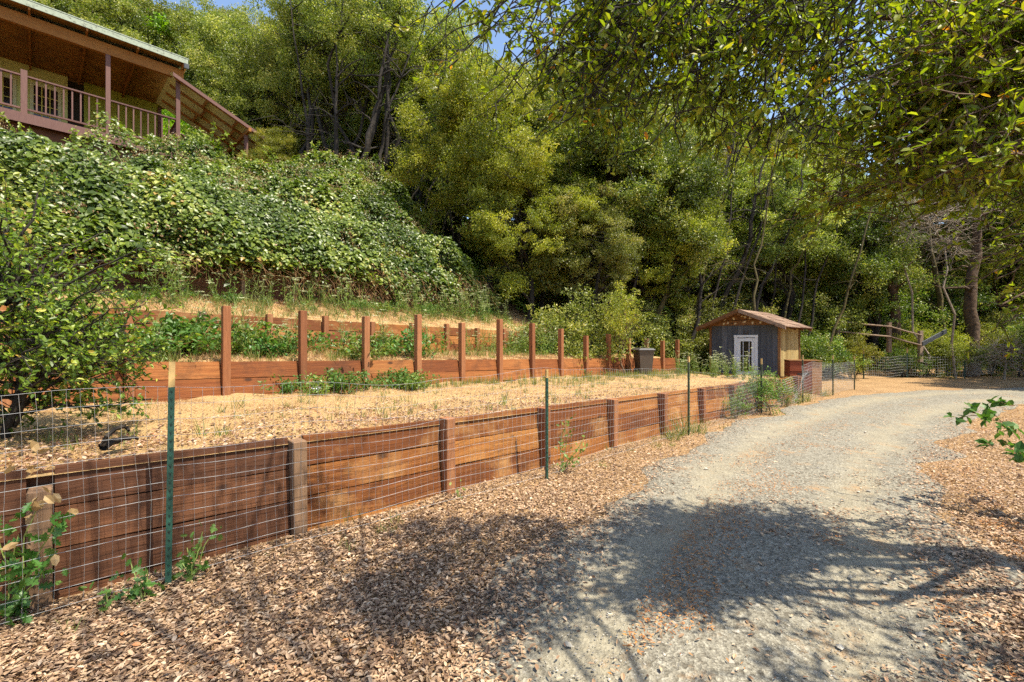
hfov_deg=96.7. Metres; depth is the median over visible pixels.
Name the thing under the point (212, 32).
oak tree
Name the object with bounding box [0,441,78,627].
oak seedling
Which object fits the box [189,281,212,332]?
wild carrot
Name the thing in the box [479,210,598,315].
understory shrub
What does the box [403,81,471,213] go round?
sapling
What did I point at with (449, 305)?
wild carrot
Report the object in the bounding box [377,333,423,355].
bramble
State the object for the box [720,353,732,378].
wild carrot
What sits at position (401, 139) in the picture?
sapling
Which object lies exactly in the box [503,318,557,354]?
understory shrub
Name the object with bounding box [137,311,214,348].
bramble
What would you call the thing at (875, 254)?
bay tree
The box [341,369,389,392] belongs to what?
bramble
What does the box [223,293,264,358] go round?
wild carrot
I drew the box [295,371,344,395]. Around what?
bramble
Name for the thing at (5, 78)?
window
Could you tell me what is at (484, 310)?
wild carrot
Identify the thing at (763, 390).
wall shrub
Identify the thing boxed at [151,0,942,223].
sky
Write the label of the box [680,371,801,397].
terrace end wall
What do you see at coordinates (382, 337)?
wild carrot
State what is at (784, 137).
oak tree
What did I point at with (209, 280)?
wild carrot
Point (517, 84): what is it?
oak tree
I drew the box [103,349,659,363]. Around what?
terrace ground
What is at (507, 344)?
wild carrot
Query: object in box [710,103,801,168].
live oak tree
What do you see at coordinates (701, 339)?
understory shrub
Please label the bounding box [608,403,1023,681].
catkin litter
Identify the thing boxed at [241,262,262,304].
wild carrot
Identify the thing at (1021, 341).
understory shrub
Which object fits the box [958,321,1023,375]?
understory shrub
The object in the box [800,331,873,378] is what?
understory shrub
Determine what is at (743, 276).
sapling
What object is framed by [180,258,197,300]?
wild carrot
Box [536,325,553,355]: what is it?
wild carrot
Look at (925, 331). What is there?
understory shrub
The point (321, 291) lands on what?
wild carrot
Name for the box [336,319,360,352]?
wild carrot
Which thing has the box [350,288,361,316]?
wild carrot
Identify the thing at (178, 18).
slender oak tree
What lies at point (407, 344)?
bramble
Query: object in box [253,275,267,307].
wild carrot
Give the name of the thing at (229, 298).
bramble
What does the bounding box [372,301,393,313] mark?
bramble
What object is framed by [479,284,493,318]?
wild carrot
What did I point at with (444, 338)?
wild carrot
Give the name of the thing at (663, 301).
bare tree trunk
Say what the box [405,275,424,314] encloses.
wild carrot
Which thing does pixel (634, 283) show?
sapling
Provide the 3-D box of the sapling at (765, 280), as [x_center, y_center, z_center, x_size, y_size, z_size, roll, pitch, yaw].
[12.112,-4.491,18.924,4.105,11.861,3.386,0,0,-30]
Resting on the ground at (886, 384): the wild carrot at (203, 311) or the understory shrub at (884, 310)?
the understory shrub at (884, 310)
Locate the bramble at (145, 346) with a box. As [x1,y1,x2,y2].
[119,329,176,361]
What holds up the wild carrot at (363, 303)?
on the terrace ground at (402, 314)
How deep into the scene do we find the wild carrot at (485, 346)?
12.58 m
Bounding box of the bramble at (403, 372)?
[371,366,440,387]
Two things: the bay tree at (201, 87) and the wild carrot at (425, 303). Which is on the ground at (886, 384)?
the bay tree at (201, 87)
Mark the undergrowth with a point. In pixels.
(474, 263)
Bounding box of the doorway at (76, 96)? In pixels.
[68,81,83,126]
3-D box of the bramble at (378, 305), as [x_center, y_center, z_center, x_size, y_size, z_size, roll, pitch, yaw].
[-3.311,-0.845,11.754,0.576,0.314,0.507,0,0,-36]
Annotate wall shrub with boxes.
[721,392,753,418]
[735,365,791,415]
[743,372,778,409]
[765,376,798,406]
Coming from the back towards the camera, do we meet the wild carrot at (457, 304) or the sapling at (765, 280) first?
the sapling at (765, 280)
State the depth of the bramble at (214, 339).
7.03 m
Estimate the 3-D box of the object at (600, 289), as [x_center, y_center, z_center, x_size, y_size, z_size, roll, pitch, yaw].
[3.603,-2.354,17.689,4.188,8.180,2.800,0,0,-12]
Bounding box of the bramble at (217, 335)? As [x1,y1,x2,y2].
[135,321,235,351]
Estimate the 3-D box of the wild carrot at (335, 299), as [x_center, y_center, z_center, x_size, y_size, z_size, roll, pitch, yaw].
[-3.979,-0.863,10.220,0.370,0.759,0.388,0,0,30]
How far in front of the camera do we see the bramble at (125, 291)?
7.62 m
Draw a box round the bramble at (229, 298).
[213,291,242,303]
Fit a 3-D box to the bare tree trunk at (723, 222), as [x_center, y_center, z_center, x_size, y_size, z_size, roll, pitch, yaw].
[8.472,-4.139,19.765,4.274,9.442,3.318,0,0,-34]
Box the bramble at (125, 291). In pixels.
[116,290,140,299]
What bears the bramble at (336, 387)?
on the terrace ground at (109, 451)
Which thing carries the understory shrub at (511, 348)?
on the ground at (886, 384)
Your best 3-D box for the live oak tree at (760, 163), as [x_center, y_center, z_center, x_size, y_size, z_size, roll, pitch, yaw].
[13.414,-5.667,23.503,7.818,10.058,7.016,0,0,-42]
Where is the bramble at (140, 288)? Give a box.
[129,281,153,293]
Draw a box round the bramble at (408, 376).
[404,372,433,389]
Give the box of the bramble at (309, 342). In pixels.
[258,326,341,353]
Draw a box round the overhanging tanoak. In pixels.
[767,0,1023,360]
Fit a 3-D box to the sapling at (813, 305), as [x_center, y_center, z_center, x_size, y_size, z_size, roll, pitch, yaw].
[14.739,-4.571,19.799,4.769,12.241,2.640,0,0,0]
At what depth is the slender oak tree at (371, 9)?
18.44 m
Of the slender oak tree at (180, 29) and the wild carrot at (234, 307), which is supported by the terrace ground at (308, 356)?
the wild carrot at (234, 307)
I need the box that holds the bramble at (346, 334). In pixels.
[309,326,392,352]
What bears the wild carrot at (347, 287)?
on the terrace ground at (402, 314)
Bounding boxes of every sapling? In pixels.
[376,125,421,188]
[382,102,438,204]
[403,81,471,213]
[410,109,440,200]
[425,158,454,240]
[442,180,466,232]
[608,111,690,344]
[610,99,658,309]
[638,118,712,346]
[668,137,748,336]
[682,123,758,370]
[690,132,763,370]
[694,141,766,371]
[728,104,813,310]
[731,123,793,310]
[738,85,842,310]
[770,118,858,308]
[778,140,846,317]
[780,110,854,322]
[783,102,893,354]
[822,136,898,372]
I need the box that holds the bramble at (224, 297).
[215,292,242,301]
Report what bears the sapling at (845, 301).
on the ground at (886, 384)
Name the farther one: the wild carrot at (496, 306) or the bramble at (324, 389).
the wild carrot at (496, 306)
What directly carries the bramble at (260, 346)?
on the terrace ground at (308, 356)
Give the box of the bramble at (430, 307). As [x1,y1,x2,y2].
[417,303,440,310]
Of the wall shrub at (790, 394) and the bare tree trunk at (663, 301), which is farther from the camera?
the bare tree trunk at (663, 301)
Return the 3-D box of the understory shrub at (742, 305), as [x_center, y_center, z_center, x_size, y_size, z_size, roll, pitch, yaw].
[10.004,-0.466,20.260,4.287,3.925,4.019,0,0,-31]
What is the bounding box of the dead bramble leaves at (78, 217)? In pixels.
[0,198,485,307]
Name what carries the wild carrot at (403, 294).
on the terrace ground at (402, 314)
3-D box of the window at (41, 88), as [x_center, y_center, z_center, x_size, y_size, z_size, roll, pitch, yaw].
[-17.033,-8.560,16.626,0.034,1.500,0.800,0,0,44]
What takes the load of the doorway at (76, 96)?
in the hillside house
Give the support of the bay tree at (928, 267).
on the ground at (886, 384)
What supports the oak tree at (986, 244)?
on the ground at (886, 384)
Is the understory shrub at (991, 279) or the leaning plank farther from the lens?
the understory shrub at (991, 279)
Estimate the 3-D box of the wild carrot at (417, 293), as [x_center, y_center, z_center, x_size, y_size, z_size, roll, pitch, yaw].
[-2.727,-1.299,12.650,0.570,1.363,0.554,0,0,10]
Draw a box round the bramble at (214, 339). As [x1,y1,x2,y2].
[158,323,240,355]
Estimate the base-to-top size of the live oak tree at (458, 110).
9.740 m
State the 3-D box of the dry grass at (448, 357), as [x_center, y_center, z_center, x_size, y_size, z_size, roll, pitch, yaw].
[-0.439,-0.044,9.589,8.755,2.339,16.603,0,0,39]
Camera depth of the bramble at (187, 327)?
6.85 m
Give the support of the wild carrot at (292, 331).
on the terrace ground at (308, 356)
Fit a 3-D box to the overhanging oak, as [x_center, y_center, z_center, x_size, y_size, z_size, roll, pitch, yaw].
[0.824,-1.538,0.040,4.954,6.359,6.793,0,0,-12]
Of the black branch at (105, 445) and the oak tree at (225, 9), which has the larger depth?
the oak tree at (225, 9)
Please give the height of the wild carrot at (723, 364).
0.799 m
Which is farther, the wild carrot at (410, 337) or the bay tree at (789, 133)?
the bay tree at (789, 133)
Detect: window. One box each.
[0,74,15,109]
[30,82,60,121]
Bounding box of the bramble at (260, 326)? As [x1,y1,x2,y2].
[213,320,293,352]
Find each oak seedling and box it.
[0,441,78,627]
[77,574,123,611]
[97,553,166,603]
[172,520,223,582]
[449,479,467,500]
[555,414,592,471]
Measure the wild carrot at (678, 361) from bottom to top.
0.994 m
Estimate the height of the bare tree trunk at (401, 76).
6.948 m
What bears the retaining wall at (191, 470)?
on the ground at (886, 384)
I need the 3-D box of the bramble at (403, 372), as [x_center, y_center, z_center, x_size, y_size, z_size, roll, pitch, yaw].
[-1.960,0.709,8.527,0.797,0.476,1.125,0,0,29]
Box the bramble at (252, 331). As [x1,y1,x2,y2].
[206,326,284,347]
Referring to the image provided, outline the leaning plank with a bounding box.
[922,329,946,345]
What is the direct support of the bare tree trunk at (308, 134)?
on the ground at (886, 384)
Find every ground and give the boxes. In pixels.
[0,188,1023,681]
[0,371,774,481]
[27,290,556,332]
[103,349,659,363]
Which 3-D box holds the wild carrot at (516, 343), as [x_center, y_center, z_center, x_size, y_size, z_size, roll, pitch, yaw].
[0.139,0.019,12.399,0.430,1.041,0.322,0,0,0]
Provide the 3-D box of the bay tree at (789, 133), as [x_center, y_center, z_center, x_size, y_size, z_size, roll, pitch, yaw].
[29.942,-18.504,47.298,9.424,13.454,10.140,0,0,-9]
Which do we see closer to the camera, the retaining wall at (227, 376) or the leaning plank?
the retaining wall at (227, 376)
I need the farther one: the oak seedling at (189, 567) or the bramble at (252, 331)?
the bramble at (252, 331)
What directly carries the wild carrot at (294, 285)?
on the terrace ground at (402, 314)
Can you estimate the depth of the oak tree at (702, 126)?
27.65 m
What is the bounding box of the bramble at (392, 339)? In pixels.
[375,330,405,350]
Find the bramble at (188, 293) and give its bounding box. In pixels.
[169,289,200,298]
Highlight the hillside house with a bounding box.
[0,0,267,216]
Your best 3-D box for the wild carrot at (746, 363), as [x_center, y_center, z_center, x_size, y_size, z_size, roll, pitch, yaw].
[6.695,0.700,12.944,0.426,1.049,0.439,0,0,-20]
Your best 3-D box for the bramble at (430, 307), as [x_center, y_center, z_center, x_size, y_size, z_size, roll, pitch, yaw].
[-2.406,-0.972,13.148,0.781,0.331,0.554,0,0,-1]
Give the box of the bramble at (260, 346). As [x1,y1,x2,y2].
[236,324,349,358]
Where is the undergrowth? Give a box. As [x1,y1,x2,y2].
[355,182,1023,373]
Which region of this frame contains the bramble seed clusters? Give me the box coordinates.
[0,118,461,277]
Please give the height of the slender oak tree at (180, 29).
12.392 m
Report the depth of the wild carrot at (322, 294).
10.67 m
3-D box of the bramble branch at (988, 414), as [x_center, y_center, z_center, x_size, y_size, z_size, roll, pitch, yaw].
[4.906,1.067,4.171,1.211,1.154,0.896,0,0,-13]
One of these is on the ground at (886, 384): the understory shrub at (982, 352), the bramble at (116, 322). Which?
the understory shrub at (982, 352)
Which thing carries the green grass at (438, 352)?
on the ground at (886, 384)
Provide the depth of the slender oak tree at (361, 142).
25.57 m
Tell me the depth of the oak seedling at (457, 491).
4.75 m
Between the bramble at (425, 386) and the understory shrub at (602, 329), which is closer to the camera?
the bramble at (425, 386)
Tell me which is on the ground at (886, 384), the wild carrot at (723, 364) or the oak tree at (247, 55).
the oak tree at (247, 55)
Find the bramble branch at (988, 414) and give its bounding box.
[943,395,1023,462]
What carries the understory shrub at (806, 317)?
on the ground at (886, 384)
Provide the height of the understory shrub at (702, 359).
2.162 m
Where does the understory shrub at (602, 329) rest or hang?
on the ground at (886, 384)
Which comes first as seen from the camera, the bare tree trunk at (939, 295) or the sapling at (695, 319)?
the sapling at (695, 319)
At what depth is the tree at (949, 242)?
19.88 m
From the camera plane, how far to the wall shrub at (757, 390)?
10.09 m
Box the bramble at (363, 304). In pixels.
[346,298,377,309]
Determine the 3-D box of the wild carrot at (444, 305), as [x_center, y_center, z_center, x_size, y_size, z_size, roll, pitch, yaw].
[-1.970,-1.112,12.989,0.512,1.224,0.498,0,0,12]
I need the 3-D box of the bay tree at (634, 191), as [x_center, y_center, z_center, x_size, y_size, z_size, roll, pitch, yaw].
[3.938,-5.485,19.153,8.322,11.881,8.955,0,0,-21]
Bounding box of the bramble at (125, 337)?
[92,321,168,360]
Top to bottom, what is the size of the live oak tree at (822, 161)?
11.646 m
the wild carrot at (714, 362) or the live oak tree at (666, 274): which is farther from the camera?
the live oak tree at (666, 274)
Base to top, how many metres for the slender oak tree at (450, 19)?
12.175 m
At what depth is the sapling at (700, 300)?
17.98 m
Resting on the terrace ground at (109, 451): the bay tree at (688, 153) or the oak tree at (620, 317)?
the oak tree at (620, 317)
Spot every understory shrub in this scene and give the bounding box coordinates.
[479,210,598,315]
[490,336,527,352]
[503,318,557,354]
[506,296,621,375]
[547,283,670,358]
[580,250,665,311]
[614,298,699,360]
[641,294,726,369]
[689,288,780,333]
[690,335,708,371]
[731,253,844,322]
[772,291,871,372]
[800,330,847,369]
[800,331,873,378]
[826,284,957,360]
[834,331,884,378]
[875,346,935,376]
[884,272,997,334]
[885,319,957,375]
[906,332,970,378]
[916,325,982,376]
[932,251,1023,328]
[945,344,1000,369]
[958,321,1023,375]
[961,309,1023,365]
[980,327,1023,376]
[991,320,1023,373]
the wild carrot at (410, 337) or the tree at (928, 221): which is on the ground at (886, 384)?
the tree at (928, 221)
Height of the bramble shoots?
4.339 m
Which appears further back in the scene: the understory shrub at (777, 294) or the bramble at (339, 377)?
the understory shrub at (777, 294)
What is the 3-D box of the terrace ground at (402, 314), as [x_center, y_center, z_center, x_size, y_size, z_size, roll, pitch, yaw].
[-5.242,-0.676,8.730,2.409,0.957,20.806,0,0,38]
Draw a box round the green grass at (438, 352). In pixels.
[0,278,834,632]
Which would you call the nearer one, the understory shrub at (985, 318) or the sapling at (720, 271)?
the sapling at (720, 271)
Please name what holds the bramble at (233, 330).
on the terrace ground at (308, 356)
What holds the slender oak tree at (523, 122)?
on the ground at (886, 384)
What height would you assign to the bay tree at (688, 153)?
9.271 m
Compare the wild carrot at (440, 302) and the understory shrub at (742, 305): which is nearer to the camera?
the wild carrot at (440, 302)
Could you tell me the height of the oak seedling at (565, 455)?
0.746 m
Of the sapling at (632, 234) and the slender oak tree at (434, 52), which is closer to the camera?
the sapling at (632, 234)
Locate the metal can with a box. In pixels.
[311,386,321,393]
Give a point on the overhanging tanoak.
(960, 82)
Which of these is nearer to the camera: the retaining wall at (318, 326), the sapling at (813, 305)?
the retaining wall at (318, 326)
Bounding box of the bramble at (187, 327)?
[111,317,219,358]
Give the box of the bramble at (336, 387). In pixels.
[283,367,359,392]
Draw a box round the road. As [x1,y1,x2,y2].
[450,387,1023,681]
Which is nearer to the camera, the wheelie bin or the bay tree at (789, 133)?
the wheelie bin
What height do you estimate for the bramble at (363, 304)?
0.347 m
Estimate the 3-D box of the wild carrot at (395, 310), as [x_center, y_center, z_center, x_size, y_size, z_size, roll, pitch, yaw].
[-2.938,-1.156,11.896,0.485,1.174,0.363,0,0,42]
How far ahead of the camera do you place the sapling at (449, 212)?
19.88 m
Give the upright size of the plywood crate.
1.045 m
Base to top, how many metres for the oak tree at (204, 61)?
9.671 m
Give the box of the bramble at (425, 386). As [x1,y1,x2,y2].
[400,371,436,389]
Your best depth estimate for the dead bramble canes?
10.86 m
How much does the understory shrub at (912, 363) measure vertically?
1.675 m
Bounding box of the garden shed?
[695,309,811,375]
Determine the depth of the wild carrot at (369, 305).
10.79 m
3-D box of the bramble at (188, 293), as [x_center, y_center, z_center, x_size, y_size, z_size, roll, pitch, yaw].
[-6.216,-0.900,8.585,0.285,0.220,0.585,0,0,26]
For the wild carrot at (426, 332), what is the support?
on the terrace ground at (308, 356)
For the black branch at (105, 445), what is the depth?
3.39 m
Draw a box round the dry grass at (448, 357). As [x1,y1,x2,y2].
[0,285,770,474]
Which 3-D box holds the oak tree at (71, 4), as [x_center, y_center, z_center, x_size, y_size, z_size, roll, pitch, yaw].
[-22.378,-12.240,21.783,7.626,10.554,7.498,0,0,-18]
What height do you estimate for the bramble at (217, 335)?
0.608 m
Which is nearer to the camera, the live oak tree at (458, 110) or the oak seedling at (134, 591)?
the oak seedling at (134, 591)
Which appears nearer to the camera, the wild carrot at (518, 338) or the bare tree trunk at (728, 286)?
the wild carrot at (518, 338)
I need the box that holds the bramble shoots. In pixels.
[0,111,393,199]
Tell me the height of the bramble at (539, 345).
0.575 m
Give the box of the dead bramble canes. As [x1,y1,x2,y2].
[6,234,499,314]
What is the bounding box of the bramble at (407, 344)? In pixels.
[350,327,451,358]
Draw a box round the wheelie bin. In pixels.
[632,348,654,374]
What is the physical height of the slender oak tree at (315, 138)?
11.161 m
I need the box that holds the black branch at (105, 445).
[98,425,138,450]
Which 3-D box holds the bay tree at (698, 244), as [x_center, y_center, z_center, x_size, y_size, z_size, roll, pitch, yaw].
[6.257,-4.022,19.466,7.325,10.014,7.367,0,0,-3]
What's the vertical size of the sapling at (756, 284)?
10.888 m
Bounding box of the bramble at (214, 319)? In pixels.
[122,310,220,349]
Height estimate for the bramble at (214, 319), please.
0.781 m
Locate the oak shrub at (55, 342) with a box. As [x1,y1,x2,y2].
[0,170,200,438]
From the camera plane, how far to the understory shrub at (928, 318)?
23.64 m
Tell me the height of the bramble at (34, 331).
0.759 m
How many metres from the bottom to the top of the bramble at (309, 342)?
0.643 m
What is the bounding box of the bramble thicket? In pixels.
[0,102,504,309]
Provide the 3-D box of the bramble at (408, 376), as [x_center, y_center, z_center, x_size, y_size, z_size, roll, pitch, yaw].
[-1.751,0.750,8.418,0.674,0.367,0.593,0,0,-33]
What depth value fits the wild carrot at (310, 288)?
10.56 m
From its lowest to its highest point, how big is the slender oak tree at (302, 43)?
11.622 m
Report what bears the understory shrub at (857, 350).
on the ground at (886, 384)
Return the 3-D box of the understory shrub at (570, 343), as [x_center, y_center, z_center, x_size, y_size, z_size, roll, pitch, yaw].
[1.262,0.337,14.051,3.793,3.472,3.556,0,0,-17]
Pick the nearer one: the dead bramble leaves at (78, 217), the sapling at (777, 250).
the dead bramble leaves at (78, 217)
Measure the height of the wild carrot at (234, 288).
1.105 m
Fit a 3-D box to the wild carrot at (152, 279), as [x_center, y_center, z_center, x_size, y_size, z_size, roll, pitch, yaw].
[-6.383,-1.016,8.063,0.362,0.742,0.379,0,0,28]
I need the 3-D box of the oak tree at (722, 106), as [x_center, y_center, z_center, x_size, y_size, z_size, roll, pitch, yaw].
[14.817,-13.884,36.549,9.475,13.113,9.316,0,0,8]
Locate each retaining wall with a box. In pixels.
[0,302,602,351]
[0,305,679,408]
[0,376,799,610]
[11,252,484,310]
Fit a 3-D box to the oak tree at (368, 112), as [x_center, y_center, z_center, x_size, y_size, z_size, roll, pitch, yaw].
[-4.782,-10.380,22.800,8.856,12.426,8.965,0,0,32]
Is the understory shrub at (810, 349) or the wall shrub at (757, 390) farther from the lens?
the understory shrub at (810, 349)
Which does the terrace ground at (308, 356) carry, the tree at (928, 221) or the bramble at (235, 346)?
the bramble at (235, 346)
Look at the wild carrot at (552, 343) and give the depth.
13.37 m
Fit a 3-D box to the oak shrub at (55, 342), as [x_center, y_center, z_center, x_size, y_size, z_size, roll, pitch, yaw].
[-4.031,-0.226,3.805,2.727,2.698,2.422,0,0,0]
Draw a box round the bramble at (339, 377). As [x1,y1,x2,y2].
[299,368,365,393]
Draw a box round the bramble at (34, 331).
[20,310,119,336]
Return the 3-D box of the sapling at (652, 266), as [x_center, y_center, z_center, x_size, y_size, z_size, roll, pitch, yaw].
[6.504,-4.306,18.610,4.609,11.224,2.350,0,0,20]
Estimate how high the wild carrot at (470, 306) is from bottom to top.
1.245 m
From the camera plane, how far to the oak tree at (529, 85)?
25.31 m
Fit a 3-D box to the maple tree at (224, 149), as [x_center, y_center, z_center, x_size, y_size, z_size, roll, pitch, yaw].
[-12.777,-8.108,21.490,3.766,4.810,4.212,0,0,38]
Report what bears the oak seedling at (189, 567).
on the ground at (886, 384)
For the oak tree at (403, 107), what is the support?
on the ground at (886, 384)
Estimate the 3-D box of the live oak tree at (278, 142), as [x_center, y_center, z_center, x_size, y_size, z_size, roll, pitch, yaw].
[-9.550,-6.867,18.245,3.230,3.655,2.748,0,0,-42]
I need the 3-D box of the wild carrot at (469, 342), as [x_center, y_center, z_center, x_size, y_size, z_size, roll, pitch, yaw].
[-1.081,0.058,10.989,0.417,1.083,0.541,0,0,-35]
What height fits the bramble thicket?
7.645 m
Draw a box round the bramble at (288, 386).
[253,374,302,394]
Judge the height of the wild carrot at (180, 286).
1.132 m
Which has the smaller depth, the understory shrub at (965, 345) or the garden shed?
the garden shed
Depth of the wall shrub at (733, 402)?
9.59 m
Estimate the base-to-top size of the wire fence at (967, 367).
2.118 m
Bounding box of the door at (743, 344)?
[737,338,754,373]
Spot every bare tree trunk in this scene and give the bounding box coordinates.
[246,0,337,190]
[289,42,373,161]
[317,29,411,195]
[347,15,439,203]
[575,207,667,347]
[607,141,723,346]
[673,143,756,349]
[715,144,786,317]
[740,134,833,310]
[839,159,946,373]
[904,200,963,340]
[932,179,1019,376]
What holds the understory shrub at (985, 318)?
on the ground at (886, 384)
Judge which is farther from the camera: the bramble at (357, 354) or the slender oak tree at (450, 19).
the slender oak tree at (450, 19)
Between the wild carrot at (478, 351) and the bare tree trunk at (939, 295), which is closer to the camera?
the wild carrot at (478, 351)
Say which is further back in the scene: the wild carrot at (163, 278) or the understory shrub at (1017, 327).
the understory shrub at (1017, 327)
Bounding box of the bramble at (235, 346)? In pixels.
[180,324,242,354]
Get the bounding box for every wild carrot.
[142,265,160,299]
[150,246,191,302]
[150,310,167,361]
[164,258,195,305]
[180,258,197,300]
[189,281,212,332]
[205,270,222,303]
[215,291,241,353]
[217,259,245,304]
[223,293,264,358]
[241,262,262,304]
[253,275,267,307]
[266,269,277,299]
[273,324,290,356]
[279,276,297,310]
[288,312,308,354]
[293,277,316,317]
[303,272,316,304]
[313,275,330,304]
[316,284,327,306]
[327,285,341,316]
[331,315,348,356]
[336,277,354,314]
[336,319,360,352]
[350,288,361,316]
[360,289,367,312]
[364,296,374,314]
[372,303,392,357]
[374,321,391,356]
[391,279,403,316]
[397,272,412,308]
[399,292,410,315]
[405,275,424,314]
[405,312,413,356]
[406,270,424,311]
[421,290,429,317]
[422,309,433,351]
[435,281,451,318]
[435,293,443,313]
[438,322,450,352]
[442,287,455,317]
[454,293,465,319]
[459,293,470,320]
[463,289,477,319]
[464,315,471,351]
[465,322,477,355]
[469,326,485,356]
[478,286,488,323]
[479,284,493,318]
[479,323,492,351]
[486,329,495,350]
[490,294,500,318]
[499,300,507,322]
[503,318,515,356]
[510,322,524,354]
[515,326,527,352]
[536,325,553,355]
[547,332,557,353]
[673,351,682,371]
[709,348,720,376]
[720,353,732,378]
[720,355,728,374]
[730,353,739,378]
[739,347,751,378]
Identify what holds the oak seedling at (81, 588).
on the ground at (886, 384)
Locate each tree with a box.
[32,0,105,27]
[37,0,162,114]
[76,0,175,43]
[90,0,187,113]
[122,0,196,122]
[145,0,267,78]
[148,2,212,50]
[161,1,284,127]
[162,109,222,176]
[164,55,257,202]
[184,34,295,138]
[193,122,274,178]
[205,15,375,157]
[206,0,272,40]
[217,0,401,168]
[237,124,307,201]
[253,0,391,187]
[283,0,438,193]
[284,87,358,158]
[334,1,502,236]
[339,11,377,166]
[343,15,392,202]
[358,18,470,237]
[358,31,482,186]
[360,0,482,228]
[373,42,559,290]
[389,104,482,248]
[458,132,609,321]
[475,53,537,260]
[477,42,622,297]
[484,77,556,257]
[494,56,583,250]
[519,181,650,316]
[529,73,736,339]
[581,148,737,347]
[584,127,746,359]
[592,280,652,373]
[651,86,733,155]
[658,140,720,283]
[674,82,764,140]
[690,113,800,307]
[701,143,851,319]
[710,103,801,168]
[713,138,847,307]
[764,103,845,156]
[773,125,792,156]
[775,172,940,367]
[778,128,923,323]
[839,179,1023,377]
[896,162,1023,330]
[921,181,1023,324]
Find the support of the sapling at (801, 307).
on the ground at (886, 384)
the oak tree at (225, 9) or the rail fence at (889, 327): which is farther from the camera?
the oak tree at (225, 9)
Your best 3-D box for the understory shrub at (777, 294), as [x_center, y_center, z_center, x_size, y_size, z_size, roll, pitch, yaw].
[14.321,-2.554,24.024,5.277,4.831,4.947,0,0,7]
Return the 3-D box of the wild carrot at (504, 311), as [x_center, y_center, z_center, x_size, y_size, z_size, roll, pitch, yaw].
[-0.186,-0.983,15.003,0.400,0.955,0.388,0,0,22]
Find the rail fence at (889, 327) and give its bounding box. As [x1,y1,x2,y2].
[835,317,922,361]
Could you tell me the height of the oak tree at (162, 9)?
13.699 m
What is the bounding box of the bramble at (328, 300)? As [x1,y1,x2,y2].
[318,295,333,303]
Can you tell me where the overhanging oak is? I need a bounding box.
[377,0,954,220]
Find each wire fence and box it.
[0,355,854,623]
[863,348,1023,378]
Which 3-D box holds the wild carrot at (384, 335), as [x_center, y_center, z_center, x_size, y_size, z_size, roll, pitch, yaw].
[-2.713,-0.146,9.358,0.550,1.314,0.534,0,0,45]
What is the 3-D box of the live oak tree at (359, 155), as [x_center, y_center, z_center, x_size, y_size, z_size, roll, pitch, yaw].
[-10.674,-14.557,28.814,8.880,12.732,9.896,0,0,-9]
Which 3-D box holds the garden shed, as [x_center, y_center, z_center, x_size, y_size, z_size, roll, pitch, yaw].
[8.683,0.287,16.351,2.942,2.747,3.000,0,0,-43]
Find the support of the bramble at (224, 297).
on the terrace ground at (402, 314)
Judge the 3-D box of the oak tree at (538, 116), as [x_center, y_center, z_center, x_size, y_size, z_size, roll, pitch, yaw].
[2.666,-8.085,21.589,9.486,13.128,9.326,0,0,-13]
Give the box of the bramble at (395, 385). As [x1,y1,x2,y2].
[373,370,413,389]
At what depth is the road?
3.23 m
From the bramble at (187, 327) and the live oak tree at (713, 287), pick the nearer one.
the bramble at (187, 327)
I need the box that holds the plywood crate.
[784,359,822,394]
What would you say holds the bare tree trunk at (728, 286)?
on the ground at (886, 384)
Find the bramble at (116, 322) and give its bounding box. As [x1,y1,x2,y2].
[75,307,159,347]
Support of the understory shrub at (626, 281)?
on the ground at (886, 384)
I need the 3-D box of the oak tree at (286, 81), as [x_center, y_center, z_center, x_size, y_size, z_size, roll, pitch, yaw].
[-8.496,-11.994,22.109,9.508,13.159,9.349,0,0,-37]
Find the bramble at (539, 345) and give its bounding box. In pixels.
[526,338,552,350]
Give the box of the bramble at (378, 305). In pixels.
[375,303,393,311]
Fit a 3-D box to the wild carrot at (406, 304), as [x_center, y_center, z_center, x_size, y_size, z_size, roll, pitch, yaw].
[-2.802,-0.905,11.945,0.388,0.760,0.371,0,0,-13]
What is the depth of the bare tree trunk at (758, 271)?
21.37 m
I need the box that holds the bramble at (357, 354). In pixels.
[331,330,394,360]
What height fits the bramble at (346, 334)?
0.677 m
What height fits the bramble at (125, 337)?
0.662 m
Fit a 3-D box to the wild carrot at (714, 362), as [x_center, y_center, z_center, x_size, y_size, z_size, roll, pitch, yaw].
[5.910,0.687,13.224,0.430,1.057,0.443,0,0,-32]
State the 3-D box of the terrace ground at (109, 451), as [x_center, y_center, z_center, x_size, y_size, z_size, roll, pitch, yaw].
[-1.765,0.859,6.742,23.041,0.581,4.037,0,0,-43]
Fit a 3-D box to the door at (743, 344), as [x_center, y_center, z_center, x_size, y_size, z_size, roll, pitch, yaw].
[8.037,0.780,15.616,0.035,1.760,0.580,0,0,-43]
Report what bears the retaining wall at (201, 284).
on the ground at (886, 384)
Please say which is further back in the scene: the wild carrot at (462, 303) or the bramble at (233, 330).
the wild carrot at (462, 303)
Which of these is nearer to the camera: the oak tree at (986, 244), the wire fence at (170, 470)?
the wire fence at (170, 470)
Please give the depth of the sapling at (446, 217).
20.99 m
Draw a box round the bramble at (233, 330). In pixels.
[156,315,261,354]
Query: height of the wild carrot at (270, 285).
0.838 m

